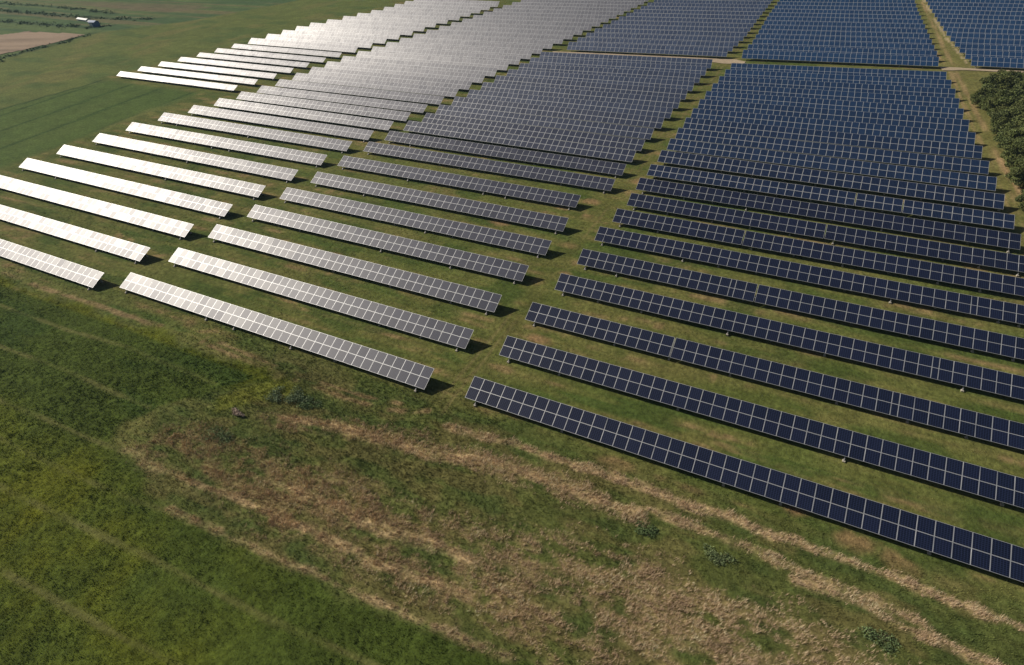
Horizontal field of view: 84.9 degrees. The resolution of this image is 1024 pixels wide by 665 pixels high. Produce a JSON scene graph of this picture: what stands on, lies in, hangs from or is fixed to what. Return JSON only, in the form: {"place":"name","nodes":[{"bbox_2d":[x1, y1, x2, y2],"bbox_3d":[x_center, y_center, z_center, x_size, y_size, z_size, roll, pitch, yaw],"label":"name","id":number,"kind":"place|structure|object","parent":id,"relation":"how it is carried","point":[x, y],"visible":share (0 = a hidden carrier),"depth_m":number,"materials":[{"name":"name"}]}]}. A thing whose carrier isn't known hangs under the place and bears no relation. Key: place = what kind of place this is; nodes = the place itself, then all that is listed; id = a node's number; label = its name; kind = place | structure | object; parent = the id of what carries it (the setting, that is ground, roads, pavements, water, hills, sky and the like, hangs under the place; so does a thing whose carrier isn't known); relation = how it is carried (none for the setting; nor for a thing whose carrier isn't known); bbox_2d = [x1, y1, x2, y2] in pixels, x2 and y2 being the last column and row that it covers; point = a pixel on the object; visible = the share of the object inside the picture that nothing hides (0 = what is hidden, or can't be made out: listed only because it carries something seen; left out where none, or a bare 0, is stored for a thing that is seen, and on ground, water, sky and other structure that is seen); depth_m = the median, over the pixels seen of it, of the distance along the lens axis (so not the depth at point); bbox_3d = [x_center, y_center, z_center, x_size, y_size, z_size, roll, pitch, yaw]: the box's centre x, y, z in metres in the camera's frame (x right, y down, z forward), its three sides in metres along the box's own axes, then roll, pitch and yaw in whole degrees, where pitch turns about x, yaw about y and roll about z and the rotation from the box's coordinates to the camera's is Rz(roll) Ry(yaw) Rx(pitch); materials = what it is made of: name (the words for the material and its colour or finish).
{"place":"outdoors","nodes":[
{"label":"outdoors","id":0,"kind":"place"},
{"bbox_2d":[0,31,83,53],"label":"ploughed field","id":1,"kind":"structure","parent":0,"point":[13,42],"depth_m":326.29,"materials":[{"name":"beige soil"}]},
{"bbox_2d":[0,0,1023,664],"bbox_3d":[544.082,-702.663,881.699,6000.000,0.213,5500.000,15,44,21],"label":"ground","id":2,"kind":"structure","parent":0,"point":[78,90],"depth_m":88.22,"materials":[{"name":"green plant"}]},
{"bbox_2d":[0,239,103,289],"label":"solar panel row","id":3,"kind":"object","parent":2,"relation":"on","point":[34,258],"visible":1,"depth_m":129.22,"materials":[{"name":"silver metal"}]},
{"bbox_2d":[0,205,149,263],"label":"solar panel row","id":4,"kind":"object","parent":2,"relation":"on","point":[120,247],"visible":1,"depth_m":139.77,"materials":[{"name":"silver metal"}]},
{"bbox_2d":[0,1,154,61],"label":"undergrowth","id":5,"kind":"object","parent":2,"relation":"on","point":[44,14],"visible":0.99,"depth_m":366.23,"materials":[{"name":"green plant"}]},
{"bbox_2d":[0,175,193,239],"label":"solar panel row","id":6,"kind":"object","parent":2,"relation":"on","point":[150,220],"visible":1,"depth_m":150.41,"materials":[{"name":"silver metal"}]},
{"bbox_2d":[19,158,231,218],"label":"solar panel row","id":7,"kind":"object","parent":2,"relation":"on","point":[173,197],"visible":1,"depth_m":159.05,"materials":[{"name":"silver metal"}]},
{"bbox_2d":[56,145,264,199],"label":"solar panel row","id":8,"kind":"object","parent":2,"relation":"on","point":[221,183],"visible":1,"depth_m":166.42,"materials":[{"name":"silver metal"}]},
{"bbox_2d":[117,71,237,91],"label":"solar panel row","id":9,"kind":"object","parent":2,"relation":"on","point":[180,81],"visible":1,"depth_m":239.87,"materials":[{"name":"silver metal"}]},
{"bbox_2d":[92,133,297,182],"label":"solar panel row","id":10,"kind":"object","parent":2,"relation":"on","point":[276,172],"visible":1,"depth_m":173.64,"materials":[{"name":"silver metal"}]},
{"bbox_2d":[138,66,257,85],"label":"solar panel row","id":11,"kind":"object","parent":2,"relation":"on","point":[213,77],"visible":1,"depth_m":244.72,"materials":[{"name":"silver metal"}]},
{"bbox_2d":[158,61,276,79],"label":"solar panel row","id":12,"kind":"object","parent":2,"relation":"on","point":[220,70],"visible":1,"depth_m":249.64,"materials":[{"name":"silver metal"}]},
{"bbox_2d":[126,122,326,167],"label":"solar panel row","id":13,"kind":"object","parent":2,"relation":"on","point":[268,150],"visible":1,"depth_m":180.67,"materials":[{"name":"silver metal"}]},
{"bbox_2d":[178,57,293,74],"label":"solar panel row","id":14,"kind":"object","parent":2,"relation":"on","point":[238,65],"visible":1,"depth_m":254.72,"materials":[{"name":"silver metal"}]},
{"bbox_2d":[158,113,351,153],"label":"solar panel row","id":15,"kind":"object","parent":2,"relation":"on","point":[312,140],"visible":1,"depth_m":187.46,"materials":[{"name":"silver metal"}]},
{"bbox_2d":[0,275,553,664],"bbox_3d":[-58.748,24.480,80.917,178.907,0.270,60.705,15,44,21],"label":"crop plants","id":16,"kind":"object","parent":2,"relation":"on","point":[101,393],"visible":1,"depth_m":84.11,"materials":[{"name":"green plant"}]},
{"bbox_2d":[120,273,433,392],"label":"solar panel row","id":17,"kind":"object","parent":2,"relation":"on","point":[367,358],"visible":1,"depth_m":105.69,"materials":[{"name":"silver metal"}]},
{"bbox_2d":[188,105,372,141],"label":"solar panel row","id":18,"kind":"object","parent":2,"relation":"on","point":[334,130],"visible":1,"depth_m":193.25,"materials":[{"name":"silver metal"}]},
{"bbox_2d":[248,38,357,53],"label":"solar panel row","id":19,"kind":"object","parent":2,"relation":"on","point":[310,45],"visible":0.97,"depth_m":275.00,"materials":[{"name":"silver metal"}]},
{"bbox_2d":[214,98,393,130],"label":"solar panel row","id":20,"kind":"object","parent":2,"relation":"on","point":[384,125],"visible":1,"depth_m":198.46,"materials":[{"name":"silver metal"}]},
{"bbox_2d":[265,34,373,48],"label":"solar panel row","id":21,"kind":"object","parent":2,"relation":"on","point":[363,44],"visible":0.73,"depth_m":279.55,"materials":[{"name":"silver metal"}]},
{"bbox_2d":[169,247,473,351],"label":"solar panel row","id":22,"kind":"object","parent":2,"relation":"on","point":[424,326],"visible":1,"depth_m":113.11,"materials":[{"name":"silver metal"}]},
{"bbox_2d":[236,91,409,122],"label":"solar panel row","id":23,"kind":"object","parent":2,"relation":"on","point":[344,108],"visible":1,"depth_m":203.95,"materials":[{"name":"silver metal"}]},
{"bbox_2d":[281,30,386,44],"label":"solar panel row","id":24,"kind":"object","parent":2,"relation":"on","point":[378,39],"visible":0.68,"depth_m":284.57,"materials":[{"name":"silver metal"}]},
{"bbox_2d":[257,86,426,112],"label":"solar panel row","id":25,"kind":"object","parent":2,"relation":"on","point":[379,103],"visible":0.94,"depth_m":209.25,"materials":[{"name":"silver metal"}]},
{"bbox_2d":[295,26,400,39],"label":"solar panel row","id":26,"kind":"object","parent":2,"relation":"on","point":[392,35],"visible":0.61,"depth_m":289.54,"materials":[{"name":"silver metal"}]},
{"bbox_2d":[208,224,501,314],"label":"solar panel row","id":27,"kind":"object","parent":2,"relation":"on","point":[459,293],"visible":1,"depth_m":120.79,"materials":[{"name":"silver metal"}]},
{"bbox_2d":[275,79,443,104],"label":"solar panel row","id":28,"kind":"object","parent":2,"relation":"on","point":[403,96],"visible":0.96,"depth_m":214.82,"materials":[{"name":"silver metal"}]},
{"bbox_2d":[292,73,458,96],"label":"solar panel row","id":29,"kind":"object","parent":2,"relation":"on","point":[410,88],"visible":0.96,"depth_m":220.11,"materials":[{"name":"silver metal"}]},
{"bbox_2d":[247,205,528,283],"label":"solar panel row","id":30,"kind":"object","parent":2,"relation":"on","point":[514,271],"visible":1,"depth_m":128.21,"materials":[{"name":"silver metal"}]},
{"bbox_2d":[308,67,472,89],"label":"solar panel row","id":31,"kind":"object","parent":2,"relation":"on","point":[436,82],"visible":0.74,"depth_m":225.35,"materials":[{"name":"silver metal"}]},
{"bbox_2d":[324,61,484,82],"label":"solar panel row","id":32,"kind":"object","parent":2,"relation":"on","point":[477,78],"visible":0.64,"depth_m":230.74,"materials":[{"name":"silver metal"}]},
{"bbox_2d":[279,187,551,257],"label":"solar panel row","id":33,"kind":"object","parent":2,"relation":"on","point":[490,236],"visible":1,"depth_m":135.40,"materials":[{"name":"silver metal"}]},
{"bbox_2d":[341,56,497,75],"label":"solar panel row","id":34,"kind":"object","parent":2,"relation":"on","point":[488,71],"visible":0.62,"depth_m":235.96,"materials":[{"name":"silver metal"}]},
{"bbox_2d":[356,51,508,69],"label":"solar panel row","id":35,"kind":"object","parent":2,"relation":"on","point":[501,65],"visible":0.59,"depth_m":241.11,"materials":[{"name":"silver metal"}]},
{"bbox_2d":[311,172,567,234],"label":"solar panel row","id":36,"kind":"object","parent":2,"relation":"on","point":[521,216],"visible":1,"depth_m":142.47,"materials":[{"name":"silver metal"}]},
{"bbox_2d":[371,46,520,65],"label":"solar panel row","id":37,"kind":"object","parent":2,"relation":"on","point":[512,60],"visible":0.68,"depth_m":246.19,"materials":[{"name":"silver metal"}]},
{"bbox_2d":[337,156,580,209],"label":"solar panel row","id":38,"kind":"object","parent":2,"relation":"on","point":[520,191],"visible":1,"depth_m":150.82,"materials":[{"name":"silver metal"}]},
{"bbox_2d":[385,42,532,59],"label":"solar panel row","id":39,"kind":"object","parent":2,"relation":"on","point":[524,54],"visible":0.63,"depth_m":251.43,"materials":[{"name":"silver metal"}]},
{"bbox_2d":[399,38,542,53],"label":"solar panel row","id":40,"kind":"object","parent":2,"relation":"on","point":[535,49],"visible":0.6,"depth_m":256.75,"materials":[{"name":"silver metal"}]},
{"bbox_2d":[413,34,553,48],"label":"solar panel row","id":41,"kind":"object","parent":2,"relation":"on","point":[545,44],"visible":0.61,"depth_m":261.77,"materials":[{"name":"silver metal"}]},
{"bbox_2d":[363,142,614,193],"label":"solar panel row","id":42,"kind":"object","parent":2,"relation":"on","point":[564,177],"visible":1,"depth_m":157.27,"materials":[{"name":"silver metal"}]},
{"bbox_2d":[426,30,563,43],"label":"solar panel row","id":43,"kind":"object","parent":2,"relation":"on","point":[557,39],"visible":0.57,"depth_m":267.00,"materials":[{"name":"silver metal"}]},
{"bbox_2d":[385,131,625,177],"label":"solar panel row","id":44,"kind":"object","parent":2,"relation":"on","point":[608,168],"visible":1,"depth_m":163.53,"materials":[{"name":"blue glass"}]},
{"bbox_2d":[439,26,573,40],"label":"solar panel row","id":45,"kind":"object","parent":2,"relation":"on","point":[567,35],"visible":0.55,"depth_m":272.18,"materials":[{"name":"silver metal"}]},
{"bbox_2d":[451,22,583,36],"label":"solar panel row","id":46,"kind":"object","parent":2,"relation":"on","point":[577,30],"visible":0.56,"depth_m":277.13,"materials":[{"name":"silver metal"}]},
{"bbox_2d":[404,121,635,161],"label":"solar panel row","id":47,"kind":"object","parent":2,"relation":"on","point":[612,153],"visible":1,"depth_m":169.52,"materials":[{"name":"blue glass"}]},
{"bbox_2d":[462,19,592,30],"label":"solar panel row","id":48,"kind":"object","parent":2,"relation":"on","point":[587,26],"visible":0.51,"depth_m":282.60,"materials":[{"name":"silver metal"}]},
{"bbox_2d":[422,113,644,150],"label":"solar panel row","id":49,"kind":"object","parent":2,"relation":"on","point":[558,134],"visible":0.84,"depth_m":174.65,"materials":[{"name":"blue glass"}]},
{"bbox_2d":[473,15,601,26],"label":"solar panel row","id":50,"kind":"object","parent":2,"relation":"on","point":[596,22],"visible":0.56,"depth_m":287.79,"materials":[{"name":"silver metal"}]},
{"bbox_2d":[435,105,653,139],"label":"solar panel row","id":51,"kind":"object","parent":2,"relation":"on","point":[578,125],"visible":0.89,"depth_m":180.21,"materials":[{"name":"blue glass"}]},
{"bbox_2d":[451,96,663,128],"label":"solar panel row","id":52,"kind":"object","parent":2,"relation":"on","point":[591,115],"visible":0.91,"depth_m":185.90,"materials":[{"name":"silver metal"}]},
{"bbox_2d":[466,89,672,118],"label":"solar panel row","id":53,"kind":"object","parent":2,"relation":"on","point":[646,110],"visible":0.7,"depth_m":191.68,"materials":[{"name":"blue glass"}]},
{"bbox_2d":[117,409,1023,664],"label":"dry grass","id":54,"kind":"structure","parent":2,"relation":"on","point":[599,574],"depth_m":70.80,"materials":[{"name":"beige plant"}]},
{"bbox_2d":[481,82,680,108],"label":"solar panel row","id":55,"kind":"object","parent":2,"relation":"on","point":[660,101],"visible":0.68,"depth_m":197.48,"materials":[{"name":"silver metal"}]},
{"bbox_2d":[494,75,687,100],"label":"solar panel row","id":56,"kind":"object","parent":2,"relation":"on","point":[631,89],"visible":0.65,"depth_m":203.35,"materials":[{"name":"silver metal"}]},
{"bbox_2d":[506,69,694,92],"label":"solar panel row","id":57,"kind":"object","parent":2,"relation":"on","point":[680,84],"visible":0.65,"depth_m":209.34,"materials":[{"name":"blue glass"}]},
{"bbox_2d":[518,63,700,84],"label":"solar panel row","id":58,"kind":"object","parent":2,"relation":"on","point":[617,72],"visible":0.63,"depth_m":215.17,"materials":[{"name":"blue glass"}]},
{"bbox_2d":[529,57,706,75],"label":"solar panel row","id":59,"kind":"object","parent":2,"relation":"on","point":[636,66],"visible":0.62,"depth_m":221.12,"materials":[{"name":"blue glass"}]},
{"bbox_2d":[539,52,712,68],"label":"solar panel row","id":60,"kind":"object","parent":2,"relation":"on","point":[645,59],"visible":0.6,"depth_m":226.89,"materials":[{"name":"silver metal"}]},
{"bbox_2d":[567,42,727,57],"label":"solar panel row","id":61,"kind":"object","parent":2,"relation":"on","point":[656,49],"visible":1,"depth_m":237.47,"materials":[{"name":"blue glass"}]},
{"bbox_2d":[577,37,733,50],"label":"solar panel row","id":62,"kind":"object","parent":2,"relation":"on","point":[729,46],"visible":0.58,"depth_m":242.87,"materials":[{"name":"blue glass"}]},
{"bbox_2d":[586,33,738,45],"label":"solar panel row","id":63,"kind":"object","parent":2,"relation":"on","point":[735,41],"visible":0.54,"depth_m":248.31,"materials":[{"name":"blue glass"}]},
{"bbox_2d":[594,28,744,40],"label":"solar panel row","id":64,"kind":"object","parent":2,"relation":"on","point":[673,33],"visible":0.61,"depth_m":253.59,"materials":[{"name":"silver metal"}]},
{"bbox_2d":[603,24,747,36],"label":"solar panel row","id":65,"kind":"object","parent":2,"relation":"on","point":[678,28],"visible":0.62,"depth_m":259.21,"materials":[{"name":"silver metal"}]},
{"bbox_2d":[611,20,750,31],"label":"solar panel row","id":66,"kind":"object","parent":2,"relation":"on","point":[682,24],"visible":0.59,"depth_m":264.63,"materials":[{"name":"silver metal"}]},
{"bbox_2d":[619,16,753,28],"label":"solar panel row","id":67,"kind":"object","parent":2,"relation":"on","point":[700,20],"visible":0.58,"depth_m":269.98,"materials":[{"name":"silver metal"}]},
{"bbox_2d":[465,376,1023,582],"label":"solar panel row","id":68,"kind":"object","parent":2,"relation":"on","point":[929,535],"visible":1,"depth_m":75.73,"materials":[{"name":"blue glass"}]},
{"bbox_2d":[499,336,1023,507],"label":"solar panel row","id":69,"kind":"object","parent":2,"relation":"on","point":[945,471],"visible":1,"depth_m":83.03,"materials":[{"name":"blue glass"}]},
{"bbox_2d":[525,302,1023,449],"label":"solar panel row","id":70,"kind":"object","parent":2,"relation":"on","point":[967,423],"visible":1,"depth_m":90.14,"materials":[{"name":"blue glass"}]},
{"bbox_2d":[554,273,1023,399],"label":"solar panel row","id":71,"kind":"object","parent":2,"relation":"on","point":[974,376],"visible":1,"depth_m":97.01,"materials":[{"name":"blue glass"}]},
{"bbox_2d":[577,249,1023,361],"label":"solar panel row","id":72,"kind":"object","parent":2,"relation":"on","point":[976,339],"visible":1,"depth_m":103.52,"materials":[{"name":"blue glass"}]},
{"bbox_2d":[595,226,1023,327],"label":"solar panel row","id":73,"kind":"object","parent":2,"relation":"on","point":[968,304],"visible":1,"depth_m":110.36,"materials":[{"name":"blue glass"}]},
{"bbox_2d":[612,208,1023,295],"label":"solar panel row","id":74,"kind":"object","parent":2,"relation":"on","point":[954,275],"visible":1,"depth_m":116.16,"materials":[{"name":"blue glass"}]},
{"bbox_2d":[627,193,1023,276],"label":"solar panel row","id":75,"kind":"object","parent":2,"relation":"on","point":[979,257],"visible":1,"depth_m":121.84,"materials":[{"name":"blue glass"}]},
{"bbox_2d":[636,177,1020,252],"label":"solar panel row","id":76,"kind":"object","parent":2,"relation":"on","point":[967,234],"visible":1,"depth_m":127.85,"materials":[{"name":"blue glass"}]},
{"bbox_2d":[647,164,1014,229],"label":"solar panel row","id":77,"kind":"object","parent":2,"relation":"on","point":[969,215],"visible":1,"depth_m":133.89,"materials":[{"name":"blue glass"}]},
{"bbox_2d":[657,150,1004,210],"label":"solar panel row","id":78,"kind":"object","parent":2,"relation":"on","point":[948,194],"visible":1,"depth_m":140.15,"materials":[{"name":"blue glass"}]},
{"bbox_2d":[667,138,996,190],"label":"solar panel row","id":79,"kind":"object","parent":2,"relation":"on","point":[957,179],"visible":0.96,"depth_m":146.48,"materials":[{"name":"blue glass"}]},
{"bbox_2d":[675,128,988,173],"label":"solar panel row","id":80,"kind":"object","parent":2,"relation":"on","point":[923,160],"visible":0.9,"depth_m":152.91,"materials":[{"name":"blue glass"}]},
{"bbox_2d":[683,117,982,158],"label":"solar panel row","id":81,"kind":"object","parent":2,"relation":"on","point":[915,145],"visible":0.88,"depth_m":159.11,"materials":[{"name":"blue glass"}]},
{"bbox_2d":[691,108,975,144],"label":"solar panel row","id":82,"kind":"object","parent":2,"relation":"on","point":[946,136],"visible":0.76,"depth_m":165.15,"materials":[{"name":"blue glass"}]},
{"bbox_2d":[698,99,968,131],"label":"solar panel row","id":83,"kind":"object","parent":2,"relation":"on","point":[952,124],"visible":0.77,"depth_m":171.43,"materials":[{"name":"blue glass"}]},
{"bbox_2d":[705,91,963,118],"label":"solar panel row","id":84,"kind":"object","parent":2,"relation":"on","point":[929,111],"visible":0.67,"depth_m":177.69,"materials":[{"name":"blue glass"}]},
{"bbox_2d":[711,83,959,107],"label":"solar panel row","id":85,"kind":"object","parent":2,"relation":"on","point":[877,97],"visible":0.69,"depth_m":183.90,"materials":[{"name":"blue glass"}]},
{"bbox_2d":[718,76,955,97],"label":"solar panel row","id":86,"kind":"object","parent":2,"relation":"on","point":[894,89],"visible":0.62,"depth_m":190.00,"materials":[{"name":"blue glass"}]},
{"bbox_2d":[724,69,950,87],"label":"solar panel row","id":87,"kind":"object","parent":2,"relation":"on","point":[915,82],"visible":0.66,"depth_m":196.19,"materials":[{"name":"blue glass"}]},
{"bbox_2d":[731,63,946,79],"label":"solar panel row","id":88,"kind":"object","parent":2,"relation":"on","point":[859,71],"visible":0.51,"depth_m":202.42,"materials":[{"name":"blue glass"}]},
{"bbox_2d":[742,50,938,67],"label":"solar panel row","id":89,"kind":"object","parent":2,"relation":"on","point":[899,60],"visible":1,"depth_m":214.78,"materials":[{"name":"blue glass"}]},
{"bbox_2d":[747,44,936,56],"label":"solar panel row","id":90,"kind":"object","parent":2,"relation":"on","point":[928,53],"visible":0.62,"depth_m":220.51,"materials":[{"name":"blue glass"}]},
{"bbox_2d":[752,39,934,50],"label":"solar panel row","id":91,"kind":"object","parent":2,"relation":"on","point":[849,44],"visible":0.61,"depth_m":226.15,"materials":[{"name":"blue glass"}]},
{"bbox_2d":[755,34,931,44],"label":"solar panel row","id":92,"kind":"object","parent":2,"relation":"on","point":[852,39],"visible":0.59,"depth_m":232.00,"materials":[{"name":"blue glass"}]},
{"bbox_2d":[761,25,926,34],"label":"solar panel row","id":93,"kind":"object","parent":2,"relation":"on","point":[850,29],"visible":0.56,"depth_m":243.68,"materials":[{"name":"blue glass"}]},
{"bbox_2d":[758,29,929,39],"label":"solar panel row","id":94,"kind":"object","parent":2,"relation":"on","point":[851,34],"visible":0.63,"depth_m":237.72,"materials":[{"name":"blue glass"}]},
{"bbox_2d":[764,21,924,28],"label":"solar panel row","id":95,"kind":"object","parent":2,"relation":"on","point":[858,25],"visible":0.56,"depth_m":249.42,"materials":[{"name":"blue glass"}]},
{"bbox_2d":[766,17,922,23],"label":"solar panel row","id":96,"kind":"object","parent":2,"relation":"on","point":[863,20],"visible":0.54,"depth_m":254.97,"materials":[{"name":"blue glass"}]},
{"bbox_2d":[771,9,918,15],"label":"solar panel row","id":97,"kind":"object","parent":2,"relation":"on","point":[849,12],"visible":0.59,"depth_m":266.79,"materials":[{"name":"blue glass"}]},
{"bbox_2d":[769,13,920,19],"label":"solar panel row","id":98,"kind":"object","parent":2,"relation":"on","point":[871,16],"visible":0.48,"depth_m":260.90,"materials":[{"name":"blue glass"}]},
{"bbox_2d":[774,5,917,12],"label":"solar panel row","id":99,"kind":"object","parent":2,"relation":"on","point":[848,8],"visible":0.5,"depth_m":272.56,"materials":[{"name":"blue glass"}]},
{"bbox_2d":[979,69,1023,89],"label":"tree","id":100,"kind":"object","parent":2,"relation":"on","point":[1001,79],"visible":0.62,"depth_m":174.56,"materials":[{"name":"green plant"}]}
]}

